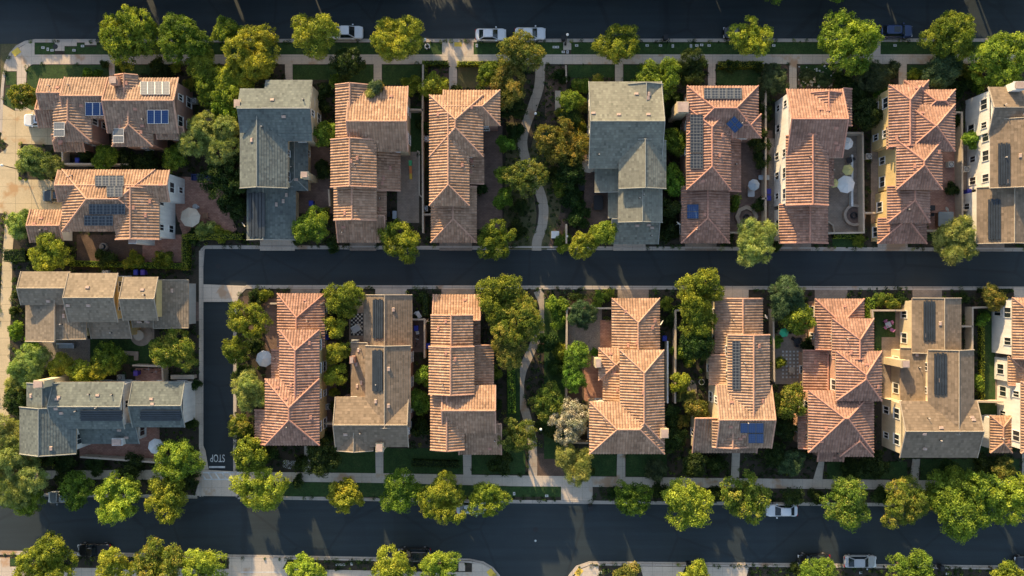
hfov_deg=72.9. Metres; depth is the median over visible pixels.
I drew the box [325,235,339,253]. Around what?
shrub
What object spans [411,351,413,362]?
window
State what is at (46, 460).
shrub
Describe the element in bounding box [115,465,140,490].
shrub
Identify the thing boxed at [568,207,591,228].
shrub
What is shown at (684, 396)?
shrub
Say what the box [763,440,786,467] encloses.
shrub
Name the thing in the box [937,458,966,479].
shrub
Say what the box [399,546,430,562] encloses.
parked car
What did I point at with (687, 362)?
shrub
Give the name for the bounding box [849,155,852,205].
garden wall
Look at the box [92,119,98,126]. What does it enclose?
window
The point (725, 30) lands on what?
parked car
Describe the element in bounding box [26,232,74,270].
tree
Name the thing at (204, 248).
kerb
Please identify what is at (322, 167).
shrub
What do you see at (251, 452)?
tree
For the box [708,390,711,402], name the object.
window
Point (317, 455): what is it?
tree
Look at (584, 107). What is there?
shrub
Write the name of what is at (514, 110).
shrub
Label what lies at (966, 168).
air conditioner
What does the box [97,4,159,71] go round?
street tree
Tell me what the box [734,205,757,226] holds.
fire pit
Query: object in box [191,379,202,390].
shrub
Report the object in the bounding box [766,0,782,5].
tree
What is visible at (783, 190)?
window
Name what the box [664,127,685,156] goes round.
tree
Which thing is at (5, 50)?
ground
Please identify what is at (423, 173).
garden wall
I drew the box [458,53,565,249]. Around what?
park grass
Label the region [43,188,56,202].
parked car
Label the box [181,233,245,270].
hedge
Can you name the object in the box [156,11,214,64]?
street tree
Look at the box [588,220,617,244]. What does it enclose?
tree
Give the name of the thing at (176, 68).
shrub
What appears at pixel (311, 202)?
wheelie bin
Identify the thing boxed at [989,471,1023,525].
street tree
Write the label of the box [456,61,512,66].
hedge
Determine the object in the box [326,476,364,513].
street tree
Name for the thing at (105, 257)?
shrub
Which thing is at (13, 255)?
hedge
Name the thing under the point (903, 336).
window
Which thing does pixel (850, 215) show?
fire pit
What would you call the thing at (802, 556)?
parked car
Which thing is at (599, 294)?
shrub
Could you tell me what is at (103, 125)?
window
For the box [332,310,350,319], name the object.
shrub
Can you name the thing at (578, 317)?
tree
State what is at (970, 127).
window
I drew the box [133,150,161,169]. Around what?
shrub
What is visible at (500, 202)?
tree
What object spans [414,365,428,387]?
tree
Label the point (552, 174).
shrub
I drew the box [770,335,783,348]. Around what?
shrub
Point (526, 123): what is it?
park path
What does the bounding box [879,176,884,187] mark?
window
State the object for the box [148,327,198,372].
tree
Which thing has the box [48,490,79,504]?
parked car
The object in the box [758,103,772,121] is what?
shrub
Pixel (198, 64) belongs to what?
tree
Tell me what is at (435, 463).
hedge
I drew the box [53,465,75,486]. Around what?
shrub
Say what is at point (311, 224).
tree
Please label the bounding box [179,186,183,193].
window
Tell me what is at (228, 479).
road marking
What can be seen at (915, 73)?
shrub
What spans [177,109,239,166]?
tree
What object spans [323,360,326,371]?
window
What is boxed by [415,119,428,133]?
shrub
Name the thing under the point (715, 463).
shrub
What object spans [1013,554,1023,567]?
parked car
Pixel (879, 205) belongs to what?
window
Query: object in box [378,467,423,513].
street tree
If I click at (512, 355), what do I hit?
tree
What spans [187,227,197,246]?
shrub
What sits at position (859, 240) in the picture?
shrub
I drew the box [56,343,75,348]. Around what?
outdoor sofa
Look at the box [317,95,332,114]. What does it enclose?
shrub
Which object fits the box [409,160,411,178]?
toy slide
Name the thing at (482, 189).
shrub
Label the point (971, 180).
window
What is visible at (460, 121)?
house
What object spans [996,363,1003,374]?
window
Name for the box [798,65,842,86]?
rocks
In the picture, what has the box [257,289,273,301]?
shrub
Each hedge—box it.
[1,249,30,261]
[66,260,182,269]
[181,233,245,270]
[411,458,459,467]
[422,60,448,66]
[422,61,427,79]
[422,293,428,316]
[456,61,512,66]
[507,368,515,413]
[671,304,683,312]
[697,59,708,67]
[716,60,763,69]
[832,234,863,238]
[865,297,874,321]
[976,288,1013,292]
[977,313,984,399]
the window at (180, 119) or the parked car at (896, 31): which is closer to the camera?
the window at (180, 119)
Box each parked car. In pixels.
[24,112,37,127]
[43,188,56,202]
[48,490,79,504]
[78,542,111,557]
[329,24,362,39]
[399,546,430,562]
[456,501,485,515]
[475,26,505,41]
[515,25,545,40]
[723,26,751,39]
[765,503,797,518]
[797,552,829,565]
[843,554,875,569]
[880,23,911,38]
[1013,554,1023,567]
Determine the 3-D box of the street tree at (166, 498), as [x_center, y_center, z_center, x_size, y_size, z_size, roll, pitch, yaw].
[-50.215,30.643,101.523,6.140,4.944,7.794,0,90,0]
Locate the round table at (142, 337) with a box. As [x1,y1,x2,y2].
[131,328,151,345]
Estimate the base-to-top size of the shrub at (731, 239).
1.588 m
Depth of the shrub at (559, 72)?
102.92 m
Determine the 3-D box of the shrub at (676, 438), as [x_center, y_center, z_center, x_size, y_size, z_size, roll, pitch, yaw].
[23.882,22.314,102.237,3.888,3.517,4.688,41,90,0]
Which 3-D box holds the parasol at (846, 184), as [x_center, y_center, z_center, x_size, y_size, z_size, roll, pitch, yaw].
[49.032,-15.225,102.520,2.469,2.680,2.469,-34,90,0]
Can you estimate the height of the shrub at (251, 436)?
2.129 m
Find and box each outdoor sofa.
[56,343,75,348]
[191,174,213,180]
[351,323,361,333]
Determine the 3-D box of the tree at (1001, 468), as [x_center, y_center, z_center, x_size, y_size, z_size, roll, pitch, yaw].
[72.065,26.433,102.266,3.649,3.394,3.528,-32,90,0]
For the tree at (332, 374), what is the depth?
100.77 m
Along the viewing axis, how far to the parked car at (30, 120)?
102.97 m
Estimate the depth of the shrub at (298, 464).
102.94 m
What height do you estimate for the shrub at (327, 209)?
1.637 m
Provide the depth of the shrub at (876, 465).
101.83 m
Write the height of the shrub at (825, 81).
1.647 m
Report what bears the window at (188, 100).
in the house at (128, 110)
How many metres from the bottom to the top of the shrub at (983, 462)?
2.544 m
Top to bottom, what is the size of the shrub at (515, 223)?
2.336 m
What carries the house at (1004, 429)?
on the lawn at (394, 458)
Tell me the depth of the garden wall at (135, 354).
103.50 m
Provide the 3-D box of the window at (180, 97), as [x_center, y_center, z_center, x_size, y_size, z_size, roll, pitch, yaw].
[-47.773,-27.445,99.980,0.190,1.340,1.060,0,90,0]
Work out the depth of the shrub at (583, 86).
102.69 m
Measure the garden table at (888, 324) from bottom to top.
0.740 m
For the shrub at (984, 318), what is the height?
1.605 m
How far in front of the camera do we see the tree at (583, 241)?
99.95 m
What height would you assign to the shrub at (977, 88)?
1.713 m
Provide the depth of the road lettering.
103.99 m
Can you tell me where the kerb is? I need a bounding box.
[0,38,1023,575]
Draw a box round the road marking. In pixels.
[203,466,281,572]
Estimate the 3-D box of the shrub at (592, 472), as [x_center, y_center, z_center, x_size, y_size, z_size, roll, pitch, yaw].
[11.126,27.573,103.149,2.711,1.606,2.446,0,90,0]
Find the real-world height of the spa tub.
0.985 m
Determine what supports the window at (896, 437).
in the house at (930, 408)
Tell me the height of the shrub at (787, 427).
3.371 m
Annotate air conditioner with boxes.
[117,374,124,379]
[191,98,197,104]
[424,136,428,141]
[864,153,871,159]
[945,161,953,167]
[963,166,969,171]
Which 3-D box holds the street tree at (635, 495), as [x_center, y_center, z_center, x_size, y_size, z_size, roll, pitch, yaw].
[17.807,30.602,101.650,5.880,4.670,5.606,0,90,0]
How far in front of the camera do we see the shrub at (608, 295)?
103.02 m
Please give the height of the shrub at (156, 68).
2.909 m
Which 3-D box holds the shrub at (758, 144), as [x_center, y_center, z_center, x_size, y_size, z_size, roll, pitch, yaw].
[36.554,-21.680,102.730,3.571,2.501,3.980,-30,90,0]
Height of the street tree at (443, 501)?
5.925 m
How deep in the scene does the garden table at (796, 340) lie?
103.12 m
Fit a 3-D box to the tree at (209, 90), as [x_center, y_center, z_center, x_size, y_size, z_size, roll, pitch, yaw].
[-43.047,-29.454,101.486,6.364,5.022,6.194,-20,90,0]
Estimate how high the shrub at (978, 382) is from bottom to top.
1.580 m
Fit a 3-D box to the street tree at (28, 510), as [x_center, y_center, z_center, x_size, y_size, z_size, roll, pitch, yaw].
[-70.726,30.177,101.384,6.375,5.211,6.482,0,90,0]
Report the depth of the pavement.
103.84 m
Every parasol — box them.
[148,439,163,453]
[181,207,200,226]
[256,350,270,366]
[582,158,593,172]
[747,179,759,190]
[777,328,788,336]
[828,179,838,187]
[837,176,854,192]
[839,164,853,174]
[845,137,852,149]
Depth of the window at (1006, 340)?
100.49 m
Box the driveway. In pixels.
[260,240,1023,298]
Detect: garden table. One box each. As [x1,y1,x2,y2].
[202,213,207,218]
[392,211,396,218]
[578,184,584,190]
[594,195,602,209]
[747,188,754,196]
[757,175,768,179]
[788,367,794,372]
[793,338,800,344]
[845,157,851,162]
[883,322,891,327]
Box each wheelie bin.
[133,269,139,274]
[133,370,140,375]
[140,269,147,274]
[309,200,314,205]
[561,35,565,41]
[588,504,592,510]
[661,335,666,340]
[662,34,667,40]
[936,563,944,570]
[963,189,971,193]
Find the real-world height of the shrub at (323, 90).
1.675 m
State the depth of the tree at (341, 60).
99.86 m
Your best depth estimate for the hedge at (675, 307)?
102.88 m
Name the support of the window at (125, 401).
in the house at (62, 415)
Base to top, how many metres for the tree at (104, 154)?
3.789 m
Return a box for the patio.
[39,109,1010,457]
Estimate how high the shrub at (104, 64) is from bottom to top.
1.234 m
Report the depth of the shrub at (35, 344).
102.51 m
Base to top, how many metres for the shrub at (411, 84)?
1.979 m
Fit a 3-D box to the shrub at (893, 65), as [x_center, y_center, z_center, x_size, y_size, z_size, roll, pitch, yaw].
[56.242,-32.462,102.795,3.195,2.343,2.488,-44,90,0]
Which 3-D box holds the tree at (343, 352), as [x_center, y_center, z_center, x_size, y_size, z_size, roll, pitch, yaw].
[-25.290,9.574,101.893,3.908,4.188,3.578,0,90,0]
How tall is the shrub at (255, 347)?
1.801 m
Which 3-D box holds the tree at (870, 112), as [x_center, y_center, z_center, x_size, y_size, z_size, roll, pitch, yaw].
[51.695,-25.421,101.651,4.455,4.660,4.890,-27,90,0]
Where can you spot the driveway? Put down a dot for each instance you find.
(644, 293)
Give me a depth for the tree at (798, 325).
99.71 m
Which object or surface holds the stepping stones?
on the patio
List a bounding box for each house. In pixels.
[16,271,195,341]
[19,374,194,456]
[26,169,184,245]
[34,73,195,152]
[234,80,320,239]
[254,293,326,445]
[330,82,410,242]
[333,294,413,452]
[428,294,501,454]
[429,89,500,242]
[587,81,666,243]
[587,298,668,454]
[668,85,761,243]
[691,298,775,452]
[774,87,852,243]
[793,298,882,461]
[871,80,955,243]
[882,298,984,457]
[962,81,1023,243]
[981,297,1023,453]
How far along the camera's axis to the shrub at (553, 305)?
102.35 m
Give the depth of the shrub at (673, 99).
101.94 m
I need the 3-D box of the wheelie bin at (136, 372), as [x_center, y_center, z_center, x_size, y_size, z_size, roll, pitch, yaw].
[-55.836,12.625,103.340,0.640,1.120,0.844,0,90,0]
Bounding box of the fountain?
[99,243,107,250]
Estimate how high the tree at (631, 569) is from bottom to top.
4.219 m
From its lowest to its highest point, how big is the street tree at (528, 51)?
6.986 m
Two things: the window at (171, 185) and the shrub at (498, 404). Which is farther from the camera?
the shrub at (498, 404)
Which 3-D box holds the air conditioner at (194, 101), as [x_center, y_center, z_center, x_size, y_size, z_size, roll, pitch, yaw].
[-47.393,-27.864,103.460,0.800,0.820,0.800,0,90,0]
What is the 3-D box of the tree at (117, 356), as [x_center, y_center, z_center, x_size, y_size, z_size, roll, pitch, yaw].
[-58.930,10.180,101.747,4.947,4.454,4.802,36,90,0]
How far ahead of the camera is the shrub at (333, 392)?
103.10 m
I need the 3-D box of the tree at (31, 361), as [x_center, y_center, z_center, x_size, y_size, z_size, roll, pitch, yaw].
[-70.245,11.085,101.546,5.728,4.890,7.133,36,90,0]
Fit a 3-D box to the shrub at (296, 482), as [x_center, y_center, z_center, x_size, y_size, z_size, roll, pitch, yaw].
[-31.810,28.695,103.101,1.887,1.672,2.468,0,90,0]
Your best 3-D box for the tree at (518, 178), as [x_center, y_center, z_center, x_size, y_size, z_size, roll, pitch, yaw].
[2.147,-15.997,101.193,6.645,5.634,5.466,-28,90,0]
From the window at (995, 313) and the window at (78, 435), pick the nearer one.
the window at (78, 435)
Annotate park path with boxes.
[518,64,547,250]
[520,289,545,475]
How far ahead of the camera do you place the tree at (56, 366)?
100.52 m
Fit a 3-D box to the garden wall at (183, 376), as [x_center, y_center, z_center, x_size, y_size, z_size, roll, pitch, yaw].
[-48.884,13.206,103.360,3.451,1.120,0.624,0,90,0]
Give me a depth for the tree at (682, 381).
101.21 m
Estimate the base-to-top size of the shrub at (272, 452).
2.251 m
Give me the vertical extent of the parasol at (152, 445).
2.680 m
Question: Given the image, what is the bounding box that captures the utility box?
[551,231,558,237]
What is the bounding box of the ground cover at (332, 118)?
[0,38,1023,575]
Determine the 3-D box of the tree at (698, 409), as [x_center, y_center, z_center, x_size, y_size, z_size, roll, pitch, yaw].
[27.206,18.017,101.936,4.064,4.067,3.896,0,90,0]
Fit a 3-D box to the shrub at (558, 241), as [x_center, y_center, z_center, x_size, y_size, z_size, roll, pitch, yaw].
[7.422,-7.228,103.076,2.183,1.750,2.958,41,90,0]
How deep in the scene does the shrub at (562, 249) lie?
103.05 m
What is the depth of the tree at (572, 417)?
100.03 m
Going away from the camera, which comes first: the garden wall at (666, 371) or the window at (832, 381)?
the window at (832, 381)
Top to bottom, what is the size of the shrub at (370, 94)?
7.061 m
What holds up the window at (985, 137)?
in the house at (993, 204)
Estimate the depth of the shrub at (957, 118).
102.59 m
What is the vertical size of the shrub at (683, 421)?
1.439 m
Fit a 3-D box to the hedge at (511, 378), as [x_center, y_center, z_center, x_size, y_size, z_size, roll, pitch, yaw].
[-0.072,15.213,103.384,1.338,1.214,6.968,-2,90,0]
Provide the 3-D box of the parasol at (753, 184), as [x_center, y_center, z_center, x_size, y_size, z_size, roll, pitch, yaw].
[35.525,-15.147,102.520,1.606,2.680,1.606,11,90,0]
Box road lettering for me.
[210,455,224,461]
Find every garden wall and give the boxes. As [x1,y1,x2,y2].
[61,152,126,166]
[80,454,159,462]
[124,351,138,359]
[132,363,160,366]
[161,366,168,380]
[171,375,196,378]
[328,189,332,206]
[409,109,424,112]
[412,318,426,357]
[417,150,421,197]
[422,65,424,233]
[555,91,560,111]
[565,224,566,243]
[565,309,567,397]
[567,307,611,308]
[568,440,588,443]
[665,341,667,402]
[672,310,676,402]
[761,89,777,235]
[768,309,774,381]
[828,132,864,234]
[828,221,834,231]
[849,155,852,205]
[870,309,904,317]
[954,111,962,218]
[964,306,987,349]
[974,399,1002,402]
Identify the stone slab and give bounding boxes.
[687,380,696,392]
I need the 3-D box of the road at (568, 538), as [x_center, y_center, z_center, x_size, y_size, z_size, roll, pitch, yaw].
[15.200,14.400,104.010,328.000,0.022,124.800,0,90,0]
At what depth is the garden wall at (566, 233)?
102.20 m
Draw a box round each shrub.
[2,387,25,416]
[3,375,25,395]
[4,208,28,239]
[7,319,23,341]
[8,306,18,317]
[10,289,18,299]
[22,337,40,348]
[33,456,53,468]
[52,455,76,471]
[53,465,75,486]
[77,151,91,162]
[82,67,103,76]
[82,456,105,476]
[94,248,118,269]
[99,60,108,67]
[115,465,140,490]
[116,147,137,169]
[120,450,145,471]
[121,249,144,269]
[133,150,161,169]
[148,55,174,77]
[151,250,173,270]
[168,61,181,74]
[173,468,201,491]
[181,78,195,91]
[185,418,199,429]
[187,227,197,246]
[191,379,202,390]
[195,220,216,240]
[213,224,232,243]
[218,189,246,221]
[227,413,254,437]
[230,364,250,381]
[240,433,253,446]
[247,337,264,355]
[248,288,264,304]
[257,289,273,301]
[259,445,278,464]
[291,240,305,246]
[291,472,303,488]
[292,454,307,471]
[314,158,330,179]
[315,207,329,220]
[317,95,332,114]
[318,82,333,97]
[321,428,333,444]
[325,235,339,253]
[327,396,342,414]
[328,73,344,89]
[328,387,340,396]
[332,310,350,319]
[365,88,374,98]
[366,79,382,94]
[399,74,421,96]
[410,415,429,436]
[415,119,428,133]
[415,290,429,302]
[418,91,433,100]
[450,83,462,89]
[475,84,485,89]
[477,183,488,195]
[494,365,502,380]
[496,399,502,410]
[500,95,527,119]
[505,123,525,142]
[508,217,528,240]
[510,198,527,216]
[535,413,562,440]
[537,332,559,352]
[545,295,570,318]
[546,166,561,185]
[547,356,563,375]
[549,311,568,331]
[551,68,564,79]
[551,179,568,197]
[551,342,565,360]
[553,107,564,116]
[553,232,571,246]
[556,243,569,253]
[557,75,570,85]
[559,185,585,213]
[567,292,581,300]
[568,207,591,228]
[571,78,588,93]
[577,118,587,132]
[579,99,587,113]
[579,466,594,479]
[589,347,597,355]
[592,73,603,80]
[592,302,601,309]
[593,289,604,303]
[603,289,614,299]
[605,486,618,498]
[645,458,668,482]
[652,482,669,499]
[660,216,679,242]
[660,296,673,312]
[662,312,677,327]
[664,91,684,118]
[665,404,679,426]
[665,423,688,453]
[669,345,686,358]
[676,389,696,406]
[676,414,690,428]
[683,358,695,367]
[706,454,729,476]
[707,485,723,501]
[721,59,738,73]
[721,233,735,245]
[730,193,741,212]
[746,127,771,153]
[750,61,762,72]
[751,195,763,212]
[752,151,771,169]
[757,76,776,102]
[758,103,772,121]
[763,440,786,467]
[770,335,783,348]
[770,356,787,369]
[773,240,783,252]
[775,415,797,442]
[788,561,800,575]
[798,68,815,82]
[800,336,814,349]
[807,487,824,504]
[815,72,833,87]
[832,70,853,88]
[839,457,864,481]
[842,80,868,104]
[852,235,866,248]
[859,450,890,480]
[869,483,889,505]
[872,292,886,306]
[882,58,900,77]
[884,293,900,309]
[896,292,908,305]
[906,67,922,79]
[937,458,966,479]
[944,181,959,195]
[948,78,972,99]
[953,289,969,305]
[955,114,965,127]
[958,64,967,79]
[962,61,985,81]
[971,80,983,94]
[973,451,999,474]
[974,374,984,391]
[975,311,990,326]
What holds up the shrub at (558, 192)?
on the park grass at (467, 76)
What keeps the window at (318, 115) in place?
in the house at (278, 120)
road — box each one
[0,0,1023,575]
[198,249,1023,498]
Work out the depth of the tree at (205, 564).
99.26 m
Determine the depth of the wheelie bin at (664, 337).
102.83 m
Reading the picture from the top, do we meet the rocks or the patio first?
the rocks
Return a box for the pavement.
[0,42,1023,575]
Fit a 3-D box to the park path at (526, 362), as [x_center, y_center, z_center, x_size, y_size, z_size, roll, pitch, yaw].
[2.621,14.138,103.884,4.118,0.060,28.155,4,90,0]
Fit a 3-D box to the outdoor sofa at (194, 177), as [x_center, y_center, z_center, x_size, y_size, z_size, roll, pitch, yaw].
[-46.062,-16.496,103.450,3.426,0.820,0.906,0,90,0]
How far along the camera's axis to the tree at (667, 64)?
99.33 m
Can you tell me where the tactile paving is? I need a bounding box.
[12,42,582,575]
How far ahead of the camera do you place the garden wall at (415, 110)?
102.44 m
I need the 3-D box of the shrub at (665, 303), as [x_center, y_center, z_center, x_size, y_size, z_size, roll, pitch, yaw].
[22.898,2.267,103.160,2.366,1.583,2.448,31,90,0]
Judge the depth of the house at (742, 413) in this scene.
97.97 m
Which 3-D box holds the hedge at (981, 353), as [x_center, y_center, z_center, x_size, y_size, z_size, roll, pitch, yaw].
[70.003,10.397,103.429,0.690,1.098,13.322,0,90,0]
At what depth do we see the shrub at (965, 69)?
102.75 m
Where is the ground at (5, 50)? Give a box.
[0,44,17,92]
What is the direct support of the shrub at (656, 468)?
on the lawn at (394, 458)
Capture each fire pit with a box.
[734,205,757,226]
[842,204,865,225]
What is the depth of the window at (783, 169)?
100.15 m
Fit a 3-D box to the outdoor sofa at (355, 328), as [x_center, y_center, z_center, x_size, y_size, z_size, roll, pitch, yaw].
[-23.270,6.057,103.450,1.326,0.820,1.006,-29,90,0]
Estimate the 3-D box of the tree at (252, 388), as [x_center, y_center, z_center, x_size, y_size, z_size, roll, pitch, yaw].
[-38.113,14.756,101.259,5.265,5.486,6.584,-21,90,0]
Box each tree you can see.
[0,412,18,453]
[0,439,50,509]
[0,474,47,516]
[5,343,53,388]
[6,82,36,110]
[11,530,78,575]
[14,144,52,179]
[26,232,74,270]
[46,154,65,177]
[47,351,74,376]
[57,469,97,511]
[64,358,93,381]
[87,355,113,380]
[90,143,118,169]
[90,340,129,375]
[94,469,142,525]
[95,546,134,575]
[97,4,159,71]
[131,535,187,575]
[143,472,189,525]
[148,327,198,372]
[152,438,205,481]
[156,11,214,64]
[161,141,189,173]
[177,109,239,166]
[181,548,228,575]
[185,47,215,82]
[194,64,236,109]
[196,153,246,205]
[209,90,237,129]
[210,14,242,42]
[213,59,256,104]
[220,22,280,82]
[220,336,249,364]
[225,299,273,339]
[228,465,290,511]
[230,367,264,412]
[230,433,270,473]
[284,551,326,575]
[290,13,340,60]
[291,205,329,244]
[301,438,342,478]
[313,120,334,146]
[322,280,365,319]
[322,316,347,338]
[322,363,347,385]
[325,342,350,365]
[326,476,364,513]
[328,46,366,82]
[369,15,424,62]
[369,543,416,575]
[376,218,420,264]
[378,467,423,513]
[411,388,429,415]
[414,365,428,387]
[415,470,466,524]
[417,70,449,98]
[418,550,460,575]
[466,480,512,517]
[475,273,523,323]
[476,60,501,87]
[477,218,515,260]
[485,451,512,476]
[489,291,544,346]
[490,62,526,110]
[490,332,529,370]
[491,187,512,209]
[493,166,511,184]
[495,134,516,152]
[496,29,546,71]
[497,417,537,452]
[501,158,548,198]
[528,380,564,424]
[532,116,589,167]
[547,395,588,445]
[555,89,585,111]
[555,155,586,189]
[555,443,593,487]
[558,107,581,130]
[561,368,587,393]
[562,340,590,370]
[567,298,598,330]
[568,231,600,259]
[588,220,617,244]
[590,23,640,64]
[612,560,641,575]
[614,479,653,516]
[631,56,682,101]
[659,476,714,530]
[663,197,681,217]
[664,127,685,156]
[664,162,684,196]
[670,372,691,392]
[672,48,706,88]
[674,267,724,317]
[676,558,710,575]
[677,300,717,337]
[679,333,713,360]
[681,449,708,477]
[684,398,709,418]
[719,469,772,525]
[726,15,773,57]
[736,217,777,266]
[760,62,789,94]
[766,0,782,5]
[767,274,806,322]
[773,381,806,419]
[775,301,816,335]
[777,450,807,476]
[782,486,804,507]
[799,557,837,575]
[816,8,884,76]
[819,474,871,533]
[829,0,843,2]
[852,97,882,130]
[854,59,892,94]
[872,84,893,100]
[880,474,932,529]
[885,548,934,575]
[917,10,976,61]
[920,50,964,89]
[925,464,986,516]
[925,470,1007,545]
[930,214,978,266]
[960,130,978,149]
[966,30,1023,88]
[980,282,1007,311]
[988,558,1023,575]
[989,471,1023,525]
[990,454,1016,478]
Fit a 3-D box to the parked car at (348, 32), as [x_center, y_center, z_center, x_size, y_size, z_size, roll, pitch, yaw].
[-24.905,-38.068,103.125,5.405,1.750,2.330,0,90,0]
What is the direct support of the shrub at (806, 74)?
on the mulch bed
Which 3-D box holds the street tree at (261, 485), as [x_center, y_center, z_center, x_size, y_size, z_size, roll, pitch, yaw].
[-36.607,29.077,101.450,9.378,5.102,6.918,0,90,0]
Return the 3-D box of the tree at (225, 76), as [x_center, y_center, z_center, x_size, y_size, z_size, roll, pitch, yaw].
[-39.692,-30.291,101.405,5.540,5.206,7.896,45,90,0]
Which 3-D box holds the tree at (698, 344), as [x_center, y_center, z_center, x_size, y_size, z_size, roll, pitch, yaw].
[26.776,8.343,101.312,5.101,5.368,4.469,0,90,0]
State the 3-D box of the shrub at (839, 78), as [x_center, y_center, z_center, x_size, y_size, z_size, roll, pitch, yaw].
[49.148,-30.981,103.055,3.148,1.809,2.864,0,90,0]
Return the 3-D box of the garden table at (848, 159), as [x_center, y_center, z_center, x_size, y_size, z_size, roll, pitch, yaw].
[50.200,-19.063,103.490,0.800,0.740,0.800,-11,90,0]
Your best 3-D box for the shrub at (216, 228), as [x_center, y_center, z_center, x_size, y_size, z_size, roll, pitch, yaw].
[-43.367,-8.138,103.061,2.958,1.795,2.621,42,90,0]
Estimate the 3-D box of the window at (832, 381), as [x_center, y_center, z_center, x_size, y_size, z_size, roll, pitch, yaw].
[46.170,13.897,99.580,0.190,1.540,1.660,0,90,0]
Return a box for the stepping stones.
[782,351,798,377]
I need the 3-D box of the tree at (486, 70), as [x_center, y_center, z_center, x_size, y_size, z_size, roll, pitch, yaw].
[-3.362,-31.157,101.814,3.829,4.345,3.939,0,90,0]
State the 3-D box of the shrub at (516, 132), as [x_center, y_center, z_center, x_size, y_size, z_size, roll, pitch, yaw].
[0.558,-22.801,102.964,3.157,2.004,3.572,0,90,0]
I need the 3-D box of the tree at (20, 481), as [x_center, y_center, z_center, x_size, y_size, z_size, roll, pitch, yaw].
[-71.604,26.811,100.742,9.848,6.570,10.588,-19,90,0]
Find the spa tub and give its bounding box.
[935,212,953,226]
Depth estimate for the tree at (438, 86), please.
100.71 m
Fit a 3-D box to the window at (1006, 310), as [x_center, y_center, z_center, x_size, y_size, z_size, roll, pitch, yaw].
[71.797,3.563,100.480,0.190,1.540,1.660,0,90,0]
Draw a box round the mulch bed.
[0,65,845,475]
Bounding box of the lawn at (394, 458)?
[0,42,1018,565]
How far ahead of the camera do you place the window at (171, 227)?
102.84 m
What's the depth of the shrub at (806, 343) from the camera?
102.87 m
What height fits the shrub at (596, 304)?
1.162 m
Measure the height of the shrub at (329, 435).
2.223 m
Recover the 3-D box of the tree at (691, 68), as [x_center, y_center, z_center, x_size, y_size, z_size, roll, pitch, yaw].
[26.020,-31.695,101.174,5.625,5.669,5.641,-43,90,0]
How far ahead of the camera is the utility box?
102.90 m
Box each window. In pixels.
[77,433,81,444]
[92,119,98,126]
[101,121,105,129]
[118,281,121,291]
[124,399,127,408]
[139,427,145,436]
[160,224,164,231]
[169,181,174,193]
[169,225,174,233]
[178,93,183,102]
[178,115,183,126]
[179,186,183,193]
[186,96,191,108]
[311,109,314,117]
[317,112,320,122]
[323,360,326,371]
[323,416,326,428]
[408,133,410,145]
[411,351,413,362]
[411,375,413,387]
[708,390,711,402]
[774,151,778,161]
[774,171,778,180]
[775,124,779,133]
[782,167,784,178]
[782,188,784,199]
[804,400,807,409]
[809,306,814,316]
[830,378,834,389]
[872,226,876,237]
[873,133,877,141]
[876,201,882,212]
[879,156,884,165]
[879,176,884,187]
[882,96,887,109]
[882,128,887,138]
[883,405,888,414]
[883,431,888,438]
[892,382,898,393]
[893,407,899,419]
[893,432,899,445]
[900,310,906,318]
[900,332,906,343]
[963,203,969,209]
[967,123,974,132]
[968,176,975,185]
[969,155,975,163]
[979,97,987,111]
[980,121,986,129]
[981,133,988,142]
[981,149,988,161]
[981,173,988,182]
[993,308,1000,315]
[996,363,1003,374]
[998,385,1006,396]
[999,409,1005,414]
[1003,307,1010,317]
[1003,336,1010,345]
[1011,429,1019,441]
[1012,390,1019,397]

